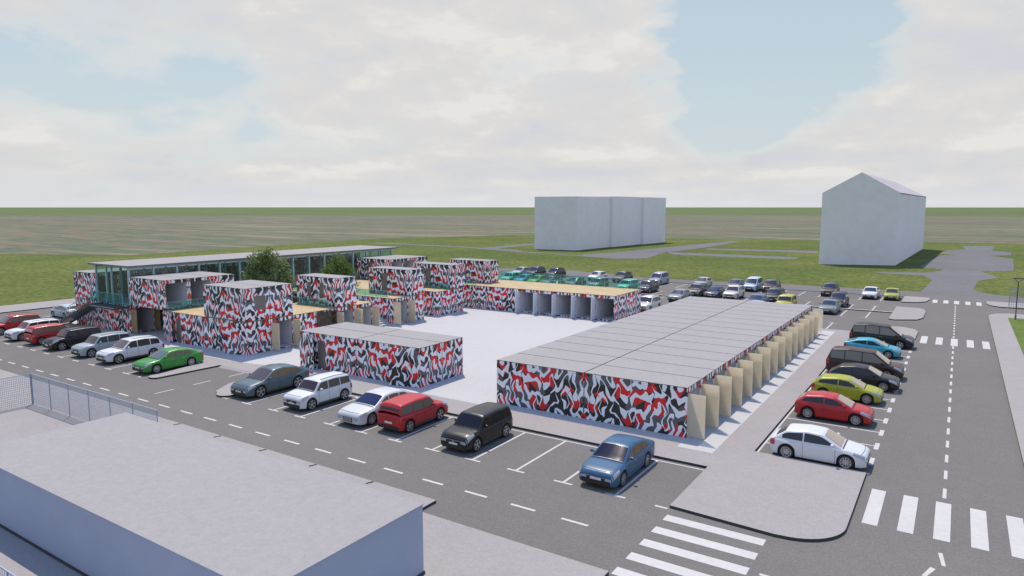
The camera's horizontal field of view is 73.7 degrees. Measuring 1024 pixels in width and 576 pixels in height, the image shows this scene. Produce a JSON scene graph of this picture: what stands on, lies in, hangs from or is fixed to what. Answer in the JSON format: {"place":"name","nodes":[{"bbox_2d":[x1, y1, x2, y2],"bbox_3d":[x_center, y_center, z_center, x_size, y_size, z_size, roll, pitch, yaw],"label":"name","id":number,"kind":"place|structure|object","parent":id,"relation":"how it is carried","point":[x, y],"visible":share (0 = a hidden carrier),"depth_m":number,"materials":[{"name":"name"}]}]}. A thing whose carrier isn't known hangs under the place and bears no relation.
{"place":"outdoors","nodes":[
{"label":"outdoors","id":0,"kind":"place"},
{"bbox_2d":[0,298,75,313],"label":"pavement","id":1,"kind":"structure","parent":0,"point":[28,306],"depth_m":86.49,"materials":[{"name":"concrete"}]},
{"bbox_2d":[0,412,424,575],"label":"flat building","id":2,"kind":"structure","parent":0,"point":[125,494],"depth_m":23.12,"materials":[{"name":"concrete"}]},
{"bbox_2d":[0,369,608,575],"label":"pavement","id":3,"kind":"structure","parent":0,"point":[450,548],"depth_m":25.53,"materials":[{"name":"concrete"}]},
{"bbox_2d":[0,374,32,409],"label":"fence","id":4,"kind":"object","parent":3,"relation":"on","point":[31,399],"visible":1,"depth_m":42.44,"materials":[{"name":"grey metal"}]},
{"bbox_2d":[31,373,157,421],"bbox_3d":[-24.330,6.821,39.252,14.344,1.975,0.044,4,8,33],"label":"fence","id":5,"kind":"object","parent":3,"relation":"on","point":[123,410],"visible":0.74,"depth_m":39.86,"materials":[{"name":"grey metal"}]},
{"bbox_2d":[61,307,833,452],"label":"plaza","id":6,"kind":"structure","parent":0,"point":[490,337],"depth_m":57.33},
{"bbox_2d":[55,293,102,322],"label":"stair","id":7,"kind":"object","parent":6,"relation":"on","point":[80,312],"visible":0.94,"depth_m":70.39,"materials":[{"name":"metal"}]},
{"bbox_2d":[75,297,111,326],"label":"container","id":8,"kind":"object","parent":6,"relation":"on","point":[90,318],"visible":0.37,"depth_m":71.72,"materials":[{"name":"paint"}]},
{"bbox_2d":[73,269,119,299],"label":"container","id":9,"kind":"object","parent":8,"relation":"on","point":[84,283],"visible":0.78,"depth_m":72.15,"materials":[{"name":"paint"}]},
{"bbox_2d":[97,301,160,333],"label":"container","id":10,"kind":"object","parent":6,"relation":"on","point":[131,319],"visible":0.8,"depth_m":68.94,"materials":[{"name":"paint"}]},
{"bbox_2d":[156,309,163,329],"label":"container","id":11,"kind":"object","parent":6,"relation":"on","point":[161,318],"visible":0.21,"depth_m":72.76,"materials":[{"name":"paint"}]},
{"bbox_2d":[88,245,398,304],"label":"glass hall","id":12,"kind":"structure","parent":11,"relation":"on","point":[176,262],"depth_m":76.24,"materials":[{"name":"teal"}]},
{"bbox_2d":[163,311,203,346],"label":"container","id":13,"kind":"object","parent":6,"relation":"on","point":[183,328],"visible":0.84,"depth_m":62.22,"materials":[{"name":"paint"}]},
{"bbox_2d":[181,271,233,283],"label":"container","id":14,"kind":"object","parent":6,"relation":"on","point":[220,277],"visible":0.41,"depth_m":68.94,"materials":[{"name":"metal"}]},
{"bbox_2d":[202,316,270,354],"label":"container","id":15,"kind":"object","parent":6,"relation":"on","point":[236,337],"visible":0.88,"depth_m":58.11,"materials":[{"name":"paint"}]},
{"bbox_2d":[163,305,290,322],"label":"terrace deck","id":16,"kind":"structure","parent":15,"relation":"on","point":[197,310],"depth_m":63.07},
{"bbox_2d":[128,275,188,309],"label":"container","id":17,"kind":"object","parent":16,"relation":"on","point":[154,291],"visible":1,"depth_m":65.49,"materials":[{"name":"paint"}]},
{"bbox_2d":[157,273,211,306],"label":"container","id":18,"kind":"object","parent":16,"relation":"on","point":[196,283],"visible":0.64,"depth_m":68.07,"materials":[{"name":"metal"}]},
{"bbox_2d":[203,282,269,321],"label":"container","id":19,"kind":"object","parent":16,"relation":"on","point":[238,301],"visible":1,"depth_m":58.25,"materials":[{"name":"paint"}]},
{"bbox_2d":[231,280,292,317],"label":"container","id":20,"kind":"object","parent":16,"relation":"on","point":[280,299],"visible":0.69,"depth_m":60.05,"materials":[{"name":"paint"}]},
{"bbox_2d":[270,315,300,349],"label":"container","id":21,"kind":"object","parent":6,"relation":"on","point":[285,330],"visible":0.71,"depth_m":61.01,"materials":[{"name":"metal"}]},
{"bbox_2d":[293,312,315,329],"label":"container","id":22,"kind":"object","parent":6,"relation":"on","point":[307,320],"visible":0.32,"depth_m":62.45,"materials":[{"name":"paint"}]},
{"bbox_2d":[292,300,370,314],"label":"terrace deck","id":23,"kind":"structure","parent":22,"relation":"on","point":[300,308],"depth_m":65.58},
{"bbox_2d":[296,273,355,306],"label":"container","id":24,"kind":"object","parent":23,"relation":"on","point":[337,290],"visible":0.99,"depth_m":66.72,"materials":[{"name":"paint"}]},
{"bbox_2d":[315,308,336,327],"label":"container","id":25,"kind":"object","parent":6,"relation":"on","point":[325,317],"visible":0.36,"depth_m":64.14,"materials":[{"name":"paint"}]},
{"bbox_2d":[299,326,375,375],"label":"container","id":26,"kind":"object","parent":6,"relation":"on","point":[327,348],"visible":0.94,"depth_m":52.00,"materials":[{"name":"paint"}]},
{"bbox_2d":[335,305,361,323],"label":"container","id":27,"kind":"object","parent":6,"relation":"on","point":[351,314],"visible":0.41,"depth_m":67.08,"materials":[{"name":"metal"}]},
{"bbox_2d":[325,322,398,333],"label":"container","id":28,"kind":"object","parent":6,"relation":"on","point":[363,327],"visible":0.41,"depth_m":54.84,"materials":[{"name":"metal"}]},
{"bbox_2d":[355,302,379,325],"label":"container","id":29,"kind":"object","parent":6,"relation":"on","point":[370,314],"visible":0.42,"depth_m":69.32,"materials":[{"name":"metal"}]},
{"bbox_2d":[356,295,415,324],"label":"container","id":30,"kind":"object","parent":6,"relation":"on","point":[398,311],"visible":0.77,"depth_m":73.00,"materials":[{"name":"metal"}]},
{"bbox_2d":[356,292,420,298],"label":"terrace deck","id":31,"kind":"structure","parent":30,"relation":"on","point":[381,295],"depth_m":74.49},
{"bbox_2d":[368,266,423,295],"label":"container","id":32,"kind":"object","parent":31,"relation":"on","point":[400,280],"visible":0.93,"depth_m":75.34,"materials":[{"name":"paint"}]},
{"bbox_2d":[356,334,441,387],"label":"container","id":33,"kind":"object","parent":6,"relation":"on","point":[401,361],"visible":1,"depth_m":48.25,"materials":[{"name":"paint"}]},
{"bbox_2d":[381,329,462,379],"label":"container","id":34,"kind":"object","parent":6,"relation":"on","point":[452,356],"visible":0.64,"depth_m":50.28,"materials":[{"name":"paint"}]},
{"bbox_2d":[423,290,449,315],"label":"container","id":35,"kind":"object","parent":6,"relation":"on","point":[436,303],"visible":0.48,"depth_m":78.65,"materials":[{"name":"paint"}]},
{"bbox_2d":[424,286,462,291],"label":"terrace deck","id":36,"kind":"structure","parent":35,"relation":"on","point":[433,289],"depth_m":79.91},
{"bbox_2d":[413,262,464,288],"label":"container","id":37,"kind":"object","parent":36,"relation":"on","point":[449,275],"visible":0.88,"depth_m":81.34,"materials":[{"name":"paint"}]},
{"bbox_2d":[476,286,518,311],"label":"container","id":38,"kind":"object","parent":6,"relation":"on","point":[497,298],"visible":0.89,"depth_m":82.65,"materials":[{"name":"paint"}]},
{"bbox_2d":[515,289,536,312],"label":"container","id":39,"kind":"object","parent":6,"relation":"on","point":[523,300],"visible":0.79,"depth_m":81.23,"materials":[{"name":"metal"}]},
{"bbox_2d":[533,290,555,314],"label":"container","id":40,"kind":"object","parent":6,"relation":"on","point":[542,302],"visible":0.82,"depth_m":79.99,"materials":[{"name":"metal"}]},
{"bbox_2d":[497,353,600,417],"bbox_3d":[2.267,6.000,42.749,6.153,2.770,2.401,4,8,33],"label":"container","id":41,"kind":"object","parent":6,"relation":"on","point":[551,385],"visible":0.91,"depth_m":41.78,"materials":[{"name":"paint"}]},
{"bbox_2d":[552,292,574,316],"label":"container","id":42,"kind":"object","parent":6,"relation":"on","point":[561,303],"visible":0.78,"depth_m":78.77,"materials":[{"name":"metal"}]},
{"bbox_2d":[519,347,617,364],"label":"container","id":43,"kind":"object","parent":6,"relation":"on","point":[572,355],"visible":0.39,"depth_m":44.49,"materials":[{"name":"metal"}]},
{"bbox_2d":[571,293,594,318],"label":"container","id":44,"kind":"object","parent":6,"relation":"on","point":[580,305],"visible":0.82,"depth_m":77.38,"materials":[{"name":"metal"}]},
{"bbox_2d":[537,341,632,357],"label":"container","id":45,"kind":"object","parent":6,"relation":"on","point":[591,349],"visible":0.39,"depth_m":46.69,"materials":[{"name":"metal"}]},
{"bbox_2d":[555,335,647,350],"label":"container","id":46,"kind":"object","parent":6,"relation":"on","point":[603,343],"visible":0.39,"depth_m":48.76,"materials":[{"name":"metal"}]},
{"bbox_2d":[571,331,659,344],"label":"container","id":47,"kind":"object","parent":6,"relation":"on","point":[620,337],"visible":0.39,"depth_m":50.63,"materials":[{"name":"metal"}]},
{"bbox_2d":[591,290,640,320],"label":"container","id":48,"kind":"object","parent":6,"relation":"on","point":[609,308],"visible":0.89,"depth_m":76.68,"materials":[{"name":"paint"}]},
{"bbox_2d":[465,279,640,295],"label":"terrace deck","id":49,"kind":"structure","parent":48,"relation":"on","point":[579,289],"depth_m":81.90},
{"bbox_2d":[449,258,497,282],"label":"container","id":50,"kind":"object","parent":49,"relation":"on","point":[482,270],"visible":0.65,"depth_m":87.10,"materials":[{"name":"paint"}]},
{"bbox_2d":[586,326,670,338],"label":"container","id":51,"kind":"object","parent":6,"relation":"on","point":[640,333],"visible":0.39,"depth_m":52.65,"materials":[{"name":"metal"}]},
{"bbox_2d":[601,322,682,333],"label":"container","id":52,"kind":"object","parent":6,"relation":"on","point":[643,327],"visible":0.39,"depth_m":54.84,"materials":[{"name":"metal"}]},
{"bbox_2d":[584,365,718,438],"bbox_3d":[7.890,6.433,39.100,7.137,2.770,2.401,4,8,33],"label":"container","id":53,"kind":"object","parent":6,"relation":"on","point":[675,405],"visible":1,"depth_m":38.24,"materials":[{"name":"paint"}]},
{"bbox_2d":[686,393,705,438],"bbox_3d":[9.843,6.852,36.493,0.980,2.350,0.050,4,8,33],"label":"door leaf","id":54,"kind":"structure","parent":53,"relation":"in","point":[696,404],"depth_m":36.46,"materials":[{"name":"brown wood"}]},
{"bbox_2d":[701,384,718,427],"bbox_3d":[11.091,6.628,38.389,0.980,2.350,0.050,4,8,33],"label":"door leaf","id":55,"kind":"structure","parent":53,"relation":"in","point":[711,393],"depth_m":38.30,"materials":[{"name":"brown wood"}]},
{"bbox_2d":[613,318,692,328],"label":"container","id":56,"kind":"object","parent":6,"relation":"on","point":[655,323],"visible":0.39,"depth_m":56.72,"materials":[{"name":"metal"}]},
{"bbox_2d":[625,314,702,324],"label":"container","id":57,"kind":"object","parent":6,"relation":"on","point":[666,319],"visible":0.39,"depth_m":58.74,"materials":[{"name":"metal"}]},
{"bbox_2d":[603,357,730,426],"bbox_3d":[9.243,6.189,41.156,7.137,2.770,2.401,4,8,33],"label":"container","id":58,"kind":"object","parent":6,"relation":"on","point":[711,378],"visible":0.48,"depth_m":40.47,"materials":[{"name":"metal"}]},
{"bbox_2d":[714,375,730,415],"bbox_3d":[12.444,6.384,40.445,0.980,2.350,0.050,4,8,33],"label":"door leaf","id":59,"kind":"structure","parent":58,"relation":"in","point":[724,382],"depth_m":40.35,"materials":[{"name":"brown wood"}]},
{"bbox_2d":[637,311,711,319],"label":"container","id":60,"kind":"object","parent":6,"relation":"on","point":[677,315],"visible":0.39,"depth_m":60.91,"materials":[{"name":"metal"}]},
{"bbox_2d":[620,351,741,415],"bbox_3d":[10.595,5.945,43.212,7.137,2.770,2.401,4,8,33],"label":"container","id":61,"kind":"object","parent":6,"relation":"on","point":[720,368],"visible":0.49,"depth_m":42.50,"materials":[{"name":"metal"}]},
{"bbox_2d":[726,367,741,405],"bbox_3d":[13.796,6.140,42.501,0.980,2.350,0.050,4,8,33],"label":"door leaf","id":62,"kind":"structure","parent":61,"relation":"in","point":[736,374],"depth_m":42.39,"materials":[{"name":"brown wood"}]},
{"bbox_2d":[635,345,752,405],"bbox_3d":[11.948,5.702,45.268,7.137,2.770,2.401,4,8,33],"label":"container","id":63,"kind":"object","parent":6,"relation":"on","point":[731,360],"visible":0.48,"depth_m":44.55,"materials":[{"name":"metal"}]},
{"bbox_2d":[737,360,752,396],"bbox_3d":[15.149,5.897,44.556,0.980,2.350,0.050,4,8,33],"label":"door leaf","id":64,"kind":"structure","parent":63,"relation":"in","point":[746,365],"depth_m":44.44,"materials":[{"name":"brown wood"}]},
{"bbox_2d":[649,339,761,395],"bbox_3d":[13.301,5.458,47.323,7.137,2.770,2.401,4,8,33],"label":"container","id":65,"kind":"object","parent":6,"relation":"on","point":[744,355],"visible":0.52,"depth_m":46.64,"materials":[{"name":"metal"}]},
{"bbox_2d":[747,353,761,388],"bbox_3d":[16.502,5.653,46.612,0.980,2.350,0.050,4,8,33],"label":"door leaf","id":66,"kind":"structure","parent":65,"relation":"in","point":[756,358],"depth_m":46.49,"materials":[{"name":"brown wood"}]},
{"bbox_2d":[662,334,769,380],"bbox_3d":[14.654,5.215,49.379,7.137,2.770,2.401,4,8,33],"label":"container","id":67,"kind":"object","parent":6,"relation":"on","point":[751,347],"visible":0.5,"depth_m":48.70,"materials":[{"name":"metal"}]},
{"bbox_2d":[674,329,777,379],"bbox_3d":[16.006,4.971,51.435,7.137,2.770,2.401,4,8,33],"label":"container","id":68,"kind":"object","parent":6,"relation":"on","point":[760,341],"visible":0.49,"depth_m":50.69,"materials":[{"name":"metal"}]},
{"bbox_2d":[685,324,784,369],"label":"container","id":69,"kind":"object","parent":6,"relation":"on","point":[769,337],"visible":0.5,"depth_m":52.74,"materials":[{"name":"metal"}]},
{"bbox_2d":[695,320,791,366],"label":"container","id":70,"kind":"object","parent":6,"relation":"on","point":[775,331],"visible":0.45,"depth_m":54.84,"materials":[{"name":"metal"}]},
{"bbox_2d":[706,316,797,355],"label":"container","id":71,"kind":"object","parent":6,"relation":"on","point":[784,328],"visible":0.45,"depth_m":56.84,"materials":[{"name":"metal"}]},
{"bbox_2d":[713,313,803,350],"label":"container","id":72,"kind":"object","parent":6,"relation":"on","point":[789,323],"visible":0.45,"depth_m":58.89,"materials":[{"name":"metal"}]},
{"bbox_2d":[722,309,808,345],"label":"container","id":73,"kind":"object","parent":6,"relation":"on","point":[795,319],"visible":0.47,"depth_m":60.92,"materials":[{"name":"metal"}]},
{"bbox_2d":[729,306,813,340],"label":"container","id":74,"kind":"object","parent":6,"relation":"on","point":[811,322],"visible":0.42,"depth_m":63.06,"materials":[{"name":"metal"}]},
{"bbox_2d":[737,303,818,336],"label":"container","id":75,"kind":"object","parent":6,"relation":"on","point":[816,318],"visible":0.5,"depth_m":65.11,"materials":[{"name":"metal"}]},
{"bbox_2d":[744,301,822,332],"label":"container","id":76,"kind":"object","parent":6,"relation":"on","point":[820,311],"visible":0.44,"depth_m":67.10,"materials":[{"name":"metal"}]},
{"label":"container","id":77,"kind":"object","parent":6,"relation":"on","visible":0},
{"bbox_2d":[357,257,402,278],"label":"container","id":78,"kind":"object","parent":77,"relation":"on","point":[364,264],"visible":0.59,"depth_m":90.83,"materials":[{"name":"paint"}]},
{"bbox_2d":[76,320,865,541],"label":"pavement","id":79,"kind":"structure","parent":0,"point":[740,481],"depth_m":32.07,"materials":[{"name":"concrete"}]},
{"bbox_2d":[0,268,1023,575],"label":"road","id":80,"kind":"structure","parent":0,"point":[982,466],"depth_m":33.78,"materials":[{"name":"asphalt"}]},
{"bbox_2d":[0,312,41,334],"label":"parked car","id":81,"kind":"object","parent":80,"relation":"on","point":[11,321],"visible":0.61,"depth_m":68.03,"materials":[{"name":"paint"}]},
{"bbox_2d":[4,317,60,340],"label":"parked car","id":82,"kind":"object","parent":80,"relation":"on","point":[15,333],"visible":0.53,"depth_m":64.64,"materials":[{"name":"paint"}]},
{"bbox_2d":[24,323,66,344],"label":"parked car","id":83,"kind":"object","parent":80,"relation":"on","point":[37,334],"visible":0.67,"depth_m":62.33,"materials":[{"name":"paint"}]},
{"bbox_2d":[42,325,100,349],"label":"parked car","id":84,"kind":"object","parent":80,"relation":"on","point":[62,339],"visible":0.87,"depth_m":60.62,"materials":[{"name":"paint"}]},
{"bbox_2d":[71,330,129,356],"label":"parked car","id":85,"kind":"object","parent":80,"relation":"on","point":[92,345],"visible":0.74,"depth_m":57.76,"materials":[{"name":"paint"}]},
{"bbox_2d":[96,334,164,363],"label":"parked car","id":86,"kind":"object","parent":80,"relation":"on","point":[124,348],"visible":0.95,"depth_m":55.79,"materials":[{"name":"paint"}]},
{"bbox_2d":[132,347,203,372],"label":"parked car","id":87,"kind":"object","parent":80,"relation":"on","point":[158,361],"visible":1,"depth_m":52.61,"materials":[{"name":"paint"}]},
{"bbox_2d":[240,247,294,289],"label":"tree","id":88,"kind":"object","parent":80,"relation":"on","point":[264,260],"visible":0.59,"depth_m":73.35,"materials":[{"name":"green plant"}]},
{"bbox_2d":[230,363,308,397],"bbox_3d":[-16.521,6.178,46.791,2.336,1.709,5.165,4,8,33],"label":"parked car","id":89,"kind":"object","parent":80,"relation":"on","point":[260,382],"visible":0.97,"depth_m":45.96,"materials":[{"name":"paint"}]},
{"bbox_2d":[283,370,351,409],"bbox_3d":[-12.416,6.517,43.770,2.171,1.748,4.311,4,8,33],"label":"parked car","id":90,"kind":"object","parent":80,"relation":"on","point":[311,392],"visible":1,"depth_m":43.09,"materials":[{"name":"paint"}]},
{"bbox_2d":[320,252,359,290],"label":"tree","id":91,"kind":"object","parent":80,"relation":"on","point":[338,263],"visible":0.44,"depth_m":78.42,"materials":[{"name":"green plant"}]},
{"bbox_2d":[337,386,418,425],"bbox_3d":[-7.968,6.929,41.192,2.294,1.536,5.320,4,8,33],"label":"parked car","id":92,"kind":"object","parent":80,"relation":"on","point":[363,409],"visible":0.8,"depth_m":39.77,"materials":[{"name":"paint"}]},
{"bbox_2d":[377,392,447,432],"bbox_3d":[-5.696,7.019,39.642,2.171,1.723,4.311,4,8,33],"label":"parked car","id":93,"kind":"object","parent":80,"relation":"on","point":[408,412],"visible":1,"depth_m":38.33,"materials":[{"name":"paint"}]},
{"bbox_2d":[441,402,512,451],"bbox_3d":[-1.837,7.378,36.610,2.171,1.723,4.311,4,8,33],"label":"parked car","id":94,"kind":"object","parent":80,"relation":"on","point":[474,428],"visible":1,"depth_m":35.84,"materials":[{"name":"paint"}]},
{"bbox_2d":[0,275,1023,575],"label":"road marking","id":95,"kind":"object","parent":80,"relation":"on","point":[942,523],"visible":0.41,"depth_m":27.07,"materials":[{"name":"paint"}]},
{"bbox_2d":[579,433,654,487],"bbox_3d":[5.053,7.973,32.387,2.191,1.535,4.928,4,8,33],"label":"parked car","id":96,"kind":"object","parent":80,"relation":"on","point":[614,460],"visible":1,"depth_m":31.41,"materials":[{"name":"paint"}]},
{"bbox_2d":[770,423,870,468],"bbox_3d":[15.352,7.764,34.063,4.444,1.556,2.150,4,8,33],"label":"parked car","id":97,"kind":"object","parent":80,"relation":"on","point":[816,443],"visible":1,"depth_m":33.48,"materials":[{"name":"paint"}]},
{"bbox_2d":[794,390,874,425],"bbox_3d":[19.147,7.025,40.561,4.187,1.494,2.109,4,8,33],"label":"parked car","id":98,"kind":"object","parent":80,"relation":"on","point":[826,405],"visible":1,"depth_m":40.00,"materials":[{"name":"paint"}]},
{"bbox_2d":[811,373,883,404],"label":"parked car","id":99,"kind":"object","parent":80,"relation":"on","point":[852,388],"visible":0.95,"depth_m":44.16,"materials":[{"name":"paint"}]},
{"bbox_2d":[828,363,899,391],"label":"parked car","id":100,"kind":"object","parent":80,"relation":"on","point":[871,375],"visible":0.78,"depth_m":47.02,"materials":[{"name":"paint"}]},
{"bbox_2d":[825,346,904,378],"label":"parked car","id":101,"kind":"object","parent":80,"relation":"on","point":[874,358],"visible":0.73,"depth_m":50.62,"materials":[{"name":"paint"}]},
{"bbox_2d":[844,337,901,358],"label":"parked car","id":102,"kind":"object","parent":80,"relation":"on","point":[888,351],"visible":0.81,"depth_m":57.32,"materials":[{"name":"paint"}]},
{"bbox_2d":[849,322,914,348],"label":"parked car","id":103,"kind":"object","parent":80,"relation":"on","point":[890,334],"visible":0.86,"depth_m":61.26,"materials":[{"name":"paint"}]},
{"bbox_2d":[889,306,925,320],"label":"traffic island","id":104,"kind":"structure","parent":80,"relation":"on","point":[907,313],"depth_m":79.28,"materials":[{"name":"concrete"}]},
{"bbox_2d":[0,215,1023,254],"bbox_3d":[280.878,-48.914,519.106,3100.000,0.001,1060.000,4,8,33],"label":"field","id":105,"kind":"structure","parent":0,"point":[83,235],"depth_m":384.07,"materials":[{"name":"plant"}]},
{"bbox_2d":[0,207,1023,305],"bbox_3d":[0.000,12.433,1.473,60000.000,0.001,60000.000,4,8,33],"label":"ground","id":106,"kind":"structure","parent":0,"point":[28,278],"depth_m":155.37,"materials":[{"name":"green plant"}]},
{"bbox_2d":[534,196,665,249],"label":"stepped block","id":107,"kind":"structure","parent":106,"relation":"on","point":[572,223],"depth_m":207.28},
{"bbox_2d":[819,172,925,264],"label":"gabled block","id":108,"kind":"structure","parent":106,"relation":"on","point":[867,219],"depth_m":148.23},
{"bbox_2d":[0,207,1023,216],"bbox_3d":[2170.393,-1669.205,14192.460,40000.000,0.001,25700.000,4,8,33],"label":"meadow","id":109,"kind":"structure","parent":0,"point":[358,211],"depth_m":1956.41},
{"bbox_2d":[0,0,1023,206],"label":"sky","id":110,"kind":"structure","parent":0,"point":[104,103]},
{"bbox_2d":[377,241,735,258],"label":"path","id":111,"kind":"structure","parent":0,"point":[644,253],"depth_m":193.56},
{"bbox_2d":[498,269,904,296],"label":"pavement","id":112,"kind":"structure","parent":0,"point":[725,284],"depth_m":110.86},
{"bbox_2d":[873,246,1023,298],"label":"road","id":113,"kind":"structure","parent":0,"point":[960,274],"depth_m":135.53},
{"bbox_2d":[988,314,1023,465],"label":"pavement","id":114,"kind":"structure","parent":0,"point":[1010,355],"depth_m":53.73,"materials":[{"name":"concrete"}]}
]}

